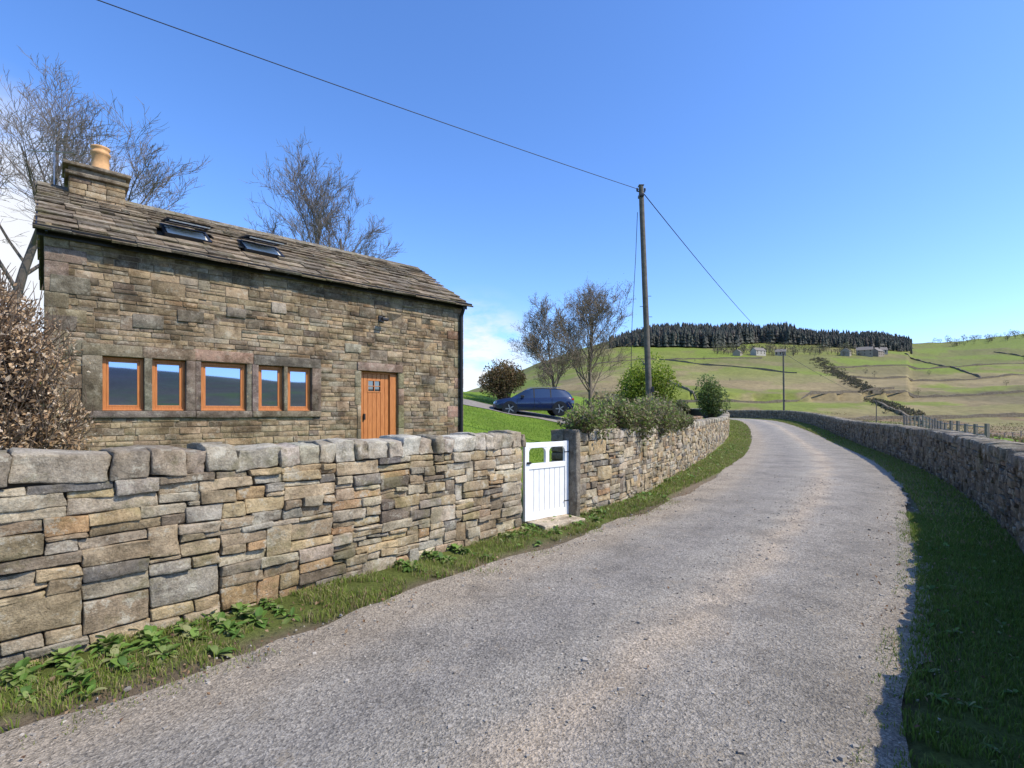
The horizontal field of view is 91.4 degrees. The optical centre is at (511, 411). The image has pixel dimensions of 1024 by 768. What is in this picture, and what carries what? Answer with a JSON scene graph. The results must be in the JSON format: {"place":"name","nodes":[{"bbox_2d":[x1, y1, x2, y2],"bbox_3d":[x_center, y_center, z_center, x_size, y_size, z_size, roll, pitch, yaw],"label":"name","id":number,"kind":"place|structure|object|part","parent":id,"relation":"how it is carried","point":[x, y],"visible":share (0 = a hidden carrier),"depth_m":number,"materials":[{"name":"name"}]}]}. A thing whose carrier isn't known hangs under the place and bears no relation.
{"place":"outdoors","nodes":[
{"label":"outdoors","id":0,"kind":"place"},
{"bbox_2d":[0,418,940,767],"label":"road","id":1,"kind":"structure","parent":0,"point":[806,664],"depth_m":3.13,"materials":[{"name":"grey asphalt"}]},
{"bbox_2d":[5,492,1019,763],"bbox_3d":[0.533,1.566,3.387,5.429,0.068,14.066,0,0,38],"label":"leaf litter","id":2,"kind":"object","parent":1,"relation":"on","point":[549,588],"visible":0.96,"depth_m":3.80,"materials":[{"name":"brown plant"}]},
{"bbox_2d":[0,334,1023,767],"bbox_3d":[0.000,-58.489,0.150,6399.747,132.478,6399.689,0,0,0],"label":"ground","id":3,"kind":"structure","parent":0,"point":[744,382],"depth_m":196.62,"materials":[{"name":"green plant"}]},
{"bbox_2d":[0,260,104,450],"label":"beech hedge","id":4,"kind":"object","parent":3,"relation":"on","point":[25,386],"visible":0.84,"depth_m":5.16,"materials":[{"name":"brown plant"}]},
{"bbox_2d":[0,46,168,316],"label":"bare tree","id":5,"kind":"object","parent":3,"relation":"on","point":[24,271],"visible":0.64,"depth_m":21.21,"materials":[{"name":"brown plant"}]},
{"bbox_2d":[0,74,209,218],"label":"bare tree","id":6,"kind":"object","parent":3,"relation":"on","point":[153,185],"visible":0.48,"depth_m":21.67,"materials":[{"name":"brown plant"}]},
{"bbox_2d":[21,144,472,450],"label":"stone cottage","id":7,"kind":"structure","parent":3,"relation":"on","point":[188,329],"depth_m":9.86,"materials":[{"name":"brown stone"}]},
{"bbox_2d":[0,450,503,638],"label":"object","id":8,"kind":"object","parent":3,"relation":"on","point":[25,485],"visible":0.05,"depth_m":3.91,"materials":[{"name":"stone"}]},
{"bbox_2d":[0,447,522,671],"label":"stones","id":9,"kind":"object","parent":8,"relation":"on","point":[267,564],"visible":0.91,"depth_m":3.92,"materials":[{"name":"beige stone"}]},
{"bbox_2d":[0,430,525,487],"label":"coping","id":10,"kind":"object","parent":8,"relation":"on","point":[47,466],"visible":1,"depth_m":3.93,"materials":[{"name":"grey stone"}]},
{"bbox_2d":[241,131,382,256],"bbox_3d":[-11.929,-9.121,29.852,7.365,15.548,7.809,0,0,-40],"label":"bare tree","id":11,"kind":"object","parent":3,"relation":"on","point":[322,197],"visible":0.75,"depth_m":29.55,"materials":[{"name":"plant"}]},
{"bbox_2d":[295,167,403,259],"bbox_3d":[-10.356,-8.313,31.203,7.672,13.915,4.348,0,0,-15],"label":"bare tree","id":12,"kind":"object","parent":3,"relation":"on","point":[325,219],"visible":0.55,"depth_m":30.79,"materials":[{"name":"brown plant"}]},
{"bbox_2d":[477,358,526,398],"bbox_3d":[-0.618,-1.789,32.038,3.275,3.201,3.078,0,0,0],"label":"bronze shrub","id":13,"kind":"object","parent":3,"relation":"on","point":[500,377],"visible":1,"depth_m":31.46,"materials":[{"name":"brown plant"}]},
{"bbox_2d":[0,418,1023,767],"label":"verge grass","id":14,"kind":"structure","parent":3,"relation":"on","point":[988,536],"depth_m":4.13,"materials":[{"name":"green plant"}]},
{"bbox_2d":[0,443,1023,754],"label":"weeds","id":15,"kind":"object","parent":3,"relation":"on","point":[18,673],"visible":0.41,"depth_m":3.41,"materials":[{"name":"green plant"}]},
{"bbox_2d":[463,395,569,508],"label":"lawn grass","id":16,"kind":"structure","parent":3,"relation":"on","point":[494,426],"depth_m":22.48,"materials":[{"name":"green plant"}]},
{"bbox_2d":[506,292,587,388],"bbox_3d":[2.128,-3.974,32.559,5.321,8.261,5.792,0,0,0],"label":"bare tree","id":17,"kind":"object","parent":3,"relation":"on","point":[532,348],"visible":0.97,"depth_m":32.69,"materials":[{"name":"brown plant"}]},
{"bbox_2d":[522,514,584,530],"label":"threshold slab","id":18,"kind":"structure","parent":3,"relation":"on","point":[545,523],"depth_m":7.01,"materials":[{"name":"stone"}]},
{"bbox_2d":[563,429,579,516],"bbox_3d":[0.899,0.944,7.551,0.287,1.373,0.127,0,0,41],"label":"gate post","id":19,"kind":"object","parent":3,"relation":"on","point":[572,436],"visible":0.57,"depth_m":7.46,"materials":[{"name":"stone"}]},
{"bbox_2d":[523,441,569,521],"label":"garden gate","id":20,"kind":"structure","parent":19,"relation":"attached to","point":[546,488],"depth_m":7.23,"materials":[{"name":"white paint"}]},
{"bbox_2d":[542,275,635,405],"bbox_3d":[5.459,-4.524,34.846,7.094,9.836,7.863,0,0,0],"label":"bare tree","id":21,"kind":"object","parent":3,"relation":"on","point":[583,310],"visible":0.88,"depth_m":34.24,"materials":[{"name":"brown plant"}]},
{"bbox_2d":[557,386,696,443],"bbox_3d":[2.795,0.026,10.620,1.330,1.240,7.421,0,0,30],"label":"ivy hedge","id":22,"kind":"object","parent":3,"relation":"on","point":[623,414],"visible":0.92,"depth_m":9.00,"materials":[{"name":"green plant"}]},
{"bbox_2d":[552,409,721,499],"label":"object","id":23,"kind":"object","parent":3,"relation":"on","point":[693,412],"visible":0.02,"depth_m":62.24,"materials":[{"name":"stone"}]},
{"bbox_2d":[551,419,729,514],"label":"stones","id":24,"kind":"object","parent":23,"relation":"on","point":[653,457],"visible":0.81,"depth_m":9.34,"materials":[{"name":"beige stone"}]},
{"bbox_2d":[551,408,729,441],"bbox_3d":[14.209,-0.064,40.186,9.556,1.089,69.797,0,0,15],"label":"coping","id":25,"kind":"object","parent":23,"relation":"on","point":[556,434],"visible":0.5,"depth_m":8.74,"materials":[{"name":"grey stone"}]},
{"bbox_2d":[636,184,653,403],"bbox_3d":[4.517,-2.912,16.900,0.635,9.501,0.260,0,0,0],"label":"telephone pole","id":26,"kind":"object","parent":3,"relation":"on","point":[647,356],"visible":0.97,"depth_m":16.82,"materials":[{"name":"brown wood"}]},
{"bbox_2d":[97,0,639,189],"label":"overhead wire","id":27,"kind":"object","parent":26,"relation":"attached to","point":[342,87],"visible":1,"depth_m":11.45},
{"bbox_2d":[631,212,637,358],"bbox_3d":[4.130,-4.100,16.899,0.239,5.301,0.018,0,0,0],"label":"hanging cable","id":28,"kind":"object","parent":26,"relation":"hanging from","point":[633,292],"visible":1,"depth_m":16.89,"materials":[{"name":"black metal"}]},
{"bbox_2d":[644,194,779,349],"bbox_3d":[18.731,-7.191,38.949,0.029,0.649,52.640,0,0,33],"label":"overhead wire","id":29,"kind":"object","parent":26,"relation":"attached to","point":[696,258],"visible":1,"depth_m":22.76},
{"bbox_2d":[614,352,681,404],"bbox_3d":[6.432,-0.799,24.113,3.013,4.488,2.678,0,0,0],"label":"green shrub","id":30,"kind":"object","parent":3,"relation":"on","point":[636,381],"visible":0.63,"depth_m":23.47,"materials":[{"name":"green plant"}]},
{"bbox_2d":[671,399,689,413],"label":"gorse bush","id":31,"kind":"object","parent":3,"relation":"on","point":[685,407],"visible":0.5,"depth_m":65.12,"materials":[{"name":"green plant"}]},
{"bbox_2d":[693,374,730,417],"bbox_3d":[15.232,-0.610,38.114,2.660,4.770,2.410,0,0,29],"label":"green shrub","id":32,"kind":"object","parent":3,"relation":"on","point":[711,398],"visible":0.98,"depth_m":37.74,"materials":[{"name":"green plant"}]},
{"bbox_2d":[733,348,742,355],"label":"barn","id":33,"kind":"structure","parent":3,"relation":"on","point":[737,352],"depth_m":501.62,"materials":[{"name":"grey stone"}]},
{"bbox_2d":[750,346,765,355],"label":"farmhouse","id":34,"kind":"object","parent":3,"relation":"on","point":[756,351],"visible":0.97,"depth_m":505.06,"materials":[{"name":"white paint"}]},
{"bbox_2d":[609,321,913,353],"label":"conifer forest","id":35,"kind":"object","parent":3,"relation":"on","point":[700,335],"visible":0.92,"depth_m":620.31,"materials":[{"name":"green plant"}]},
{"bbox_2d":[775,347,785,355],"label":"farmhouse","id":36,"kind":"object","parent":3,"relation":"on","point":[778,352],"visible":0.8,"depth_m":511.73,"materials":[{"name":"grey stone"}]},
{"bbox_2d":[782,351,784,409],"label":"telephone pole","id":37,"kind":"object","parent":3,"relation":"on","point":[783,352],"visible":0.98,"depth_m":60.92,"materials":[{"name":"brown wood"}]},
{"bbox_2d":[586,351,1023,424],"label":"field wall","id":38,"kind":"structure","parent":3,"relation":"on","point":[875,390],"depth_m":254.96,"materials":[{"name":"grey stone"}]},
{"bbox_2d":[840,346,851,356],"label":"farmhouse","id":39,"kind":"object","parent":3,"relation":"on","point":[845,350],"visible":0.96,"depth_m":511.67,"materials":[{"name":"grey stone"}]},
{"bbox_2d":[694,329,1023,406],"bbox_3d":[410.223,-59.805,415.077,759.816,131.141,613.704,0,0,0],"label":"distant trees","id":40,"kind":"object","parent":3,"relation":"on","point":[794,348],"visible":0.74,"depth_m":544.38,"materials":[{"name":"green plant"}]},
{"bbox_2d":[856,345,872,356],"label":"farmhouse","id":41,"kind":"object","parent":3,"relation":"on","point":[867,351],"visible":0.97,"depth_m":518.32,"materials":[{"name":"grey stone"}]},
{"bbox_2d":[809,357,925,415],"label":"scrub gully","id":42,"kind":"object","parent":3,"relation":"on","point":[853,380],"visible":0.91,"depth_m":271.46,"materials":[{"name":"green plant"}]},
{"bbox_2d":[873,346,884,356],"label":"barn","id":43,"kind":"structure","parent":3,"relation":"on","point":[878,352],"depth_m":528.12,"materials":[{"name":"grey stone"}]},
{"bbox_2d":[875,346,887,354],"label":"barn","id":44,"kind":"structure","parent":3,"relation":"on","point":[885,348],"depth_m":547.20,"materials":[{"name":"grey stone"}]},
{"bbox_2d":[831,412,1023,442],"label":"field tussocks","id":45,"kind":"object","parent":3,"relation":"on","point":[1019,439],"visible":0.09,"depth_m":122.93,"materials":[{"name":"green plant"}]},
{"bbox_2d":[903,415,989,437],"bbox_3d":[38.140,2.034,46.115,3.673,3.627,64.816,0,0,39],"label":"post and rail fence","id":46,"kind":"object","parent":3,"relation":"on","point":[935,424],"visible":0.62,"depth_m":31.67,"materials":[{"name":"grey wood"}]},
{"bbox_2d":[978,431,1023,437],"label":"post and rail fence","id":47,"kind":"object","parent":3,"relation":"on","point":[1020,433],"visible":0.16,"depth_m":103.88,"materials":[{"name":"grey wood"}]},
{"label":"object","id":48,"kind":"object","parent":3,"relation":"on","visible":0},
{"bbox_2d":[726,410,1023,471],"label":"coping","id":49,"kind":"object","parent":48,"relation":"on","point":[1011,453],"visible":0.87,"depth_m":10.21,"materials":[{"name":"grey stone"}]},
{"bbox_2d":[727,411,1023,552],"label":"stones","id":50,"kind":"object","parent":48,"relation":"on","point":[992,486],"visible":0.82,"depth_m":10.40,"materials":[{"name":"grey stone"}]},
{"bbox_2d":[0,0,1023,391],"label":"sky","id":51,"kind":"structure","parent":0,"point":[840,165],"materials":[{"name":"blue"}]},
{"bbox_2d":[463,399,568,422],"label":"driveway","id":52,"kind":"structure","parent":0,"point":[518,413],"depth_m":28.86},
{"bbox_2d":[493,387,573,415],"bbox_3d":[1.195,-0.582,29.000,4.570,1.650,2.140,0,0,-6],"label":"parked car","id":53,"kind":"object","parent":52,"relation":"on","point":[552,401],"visible":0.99,"depth_m":28.17,"materials":[{"name":"blue paint"}]},
{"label":"windows","id":54,"kind":"part","parent":53,"relation":"part of","materials":[{"name":"blue glass"}]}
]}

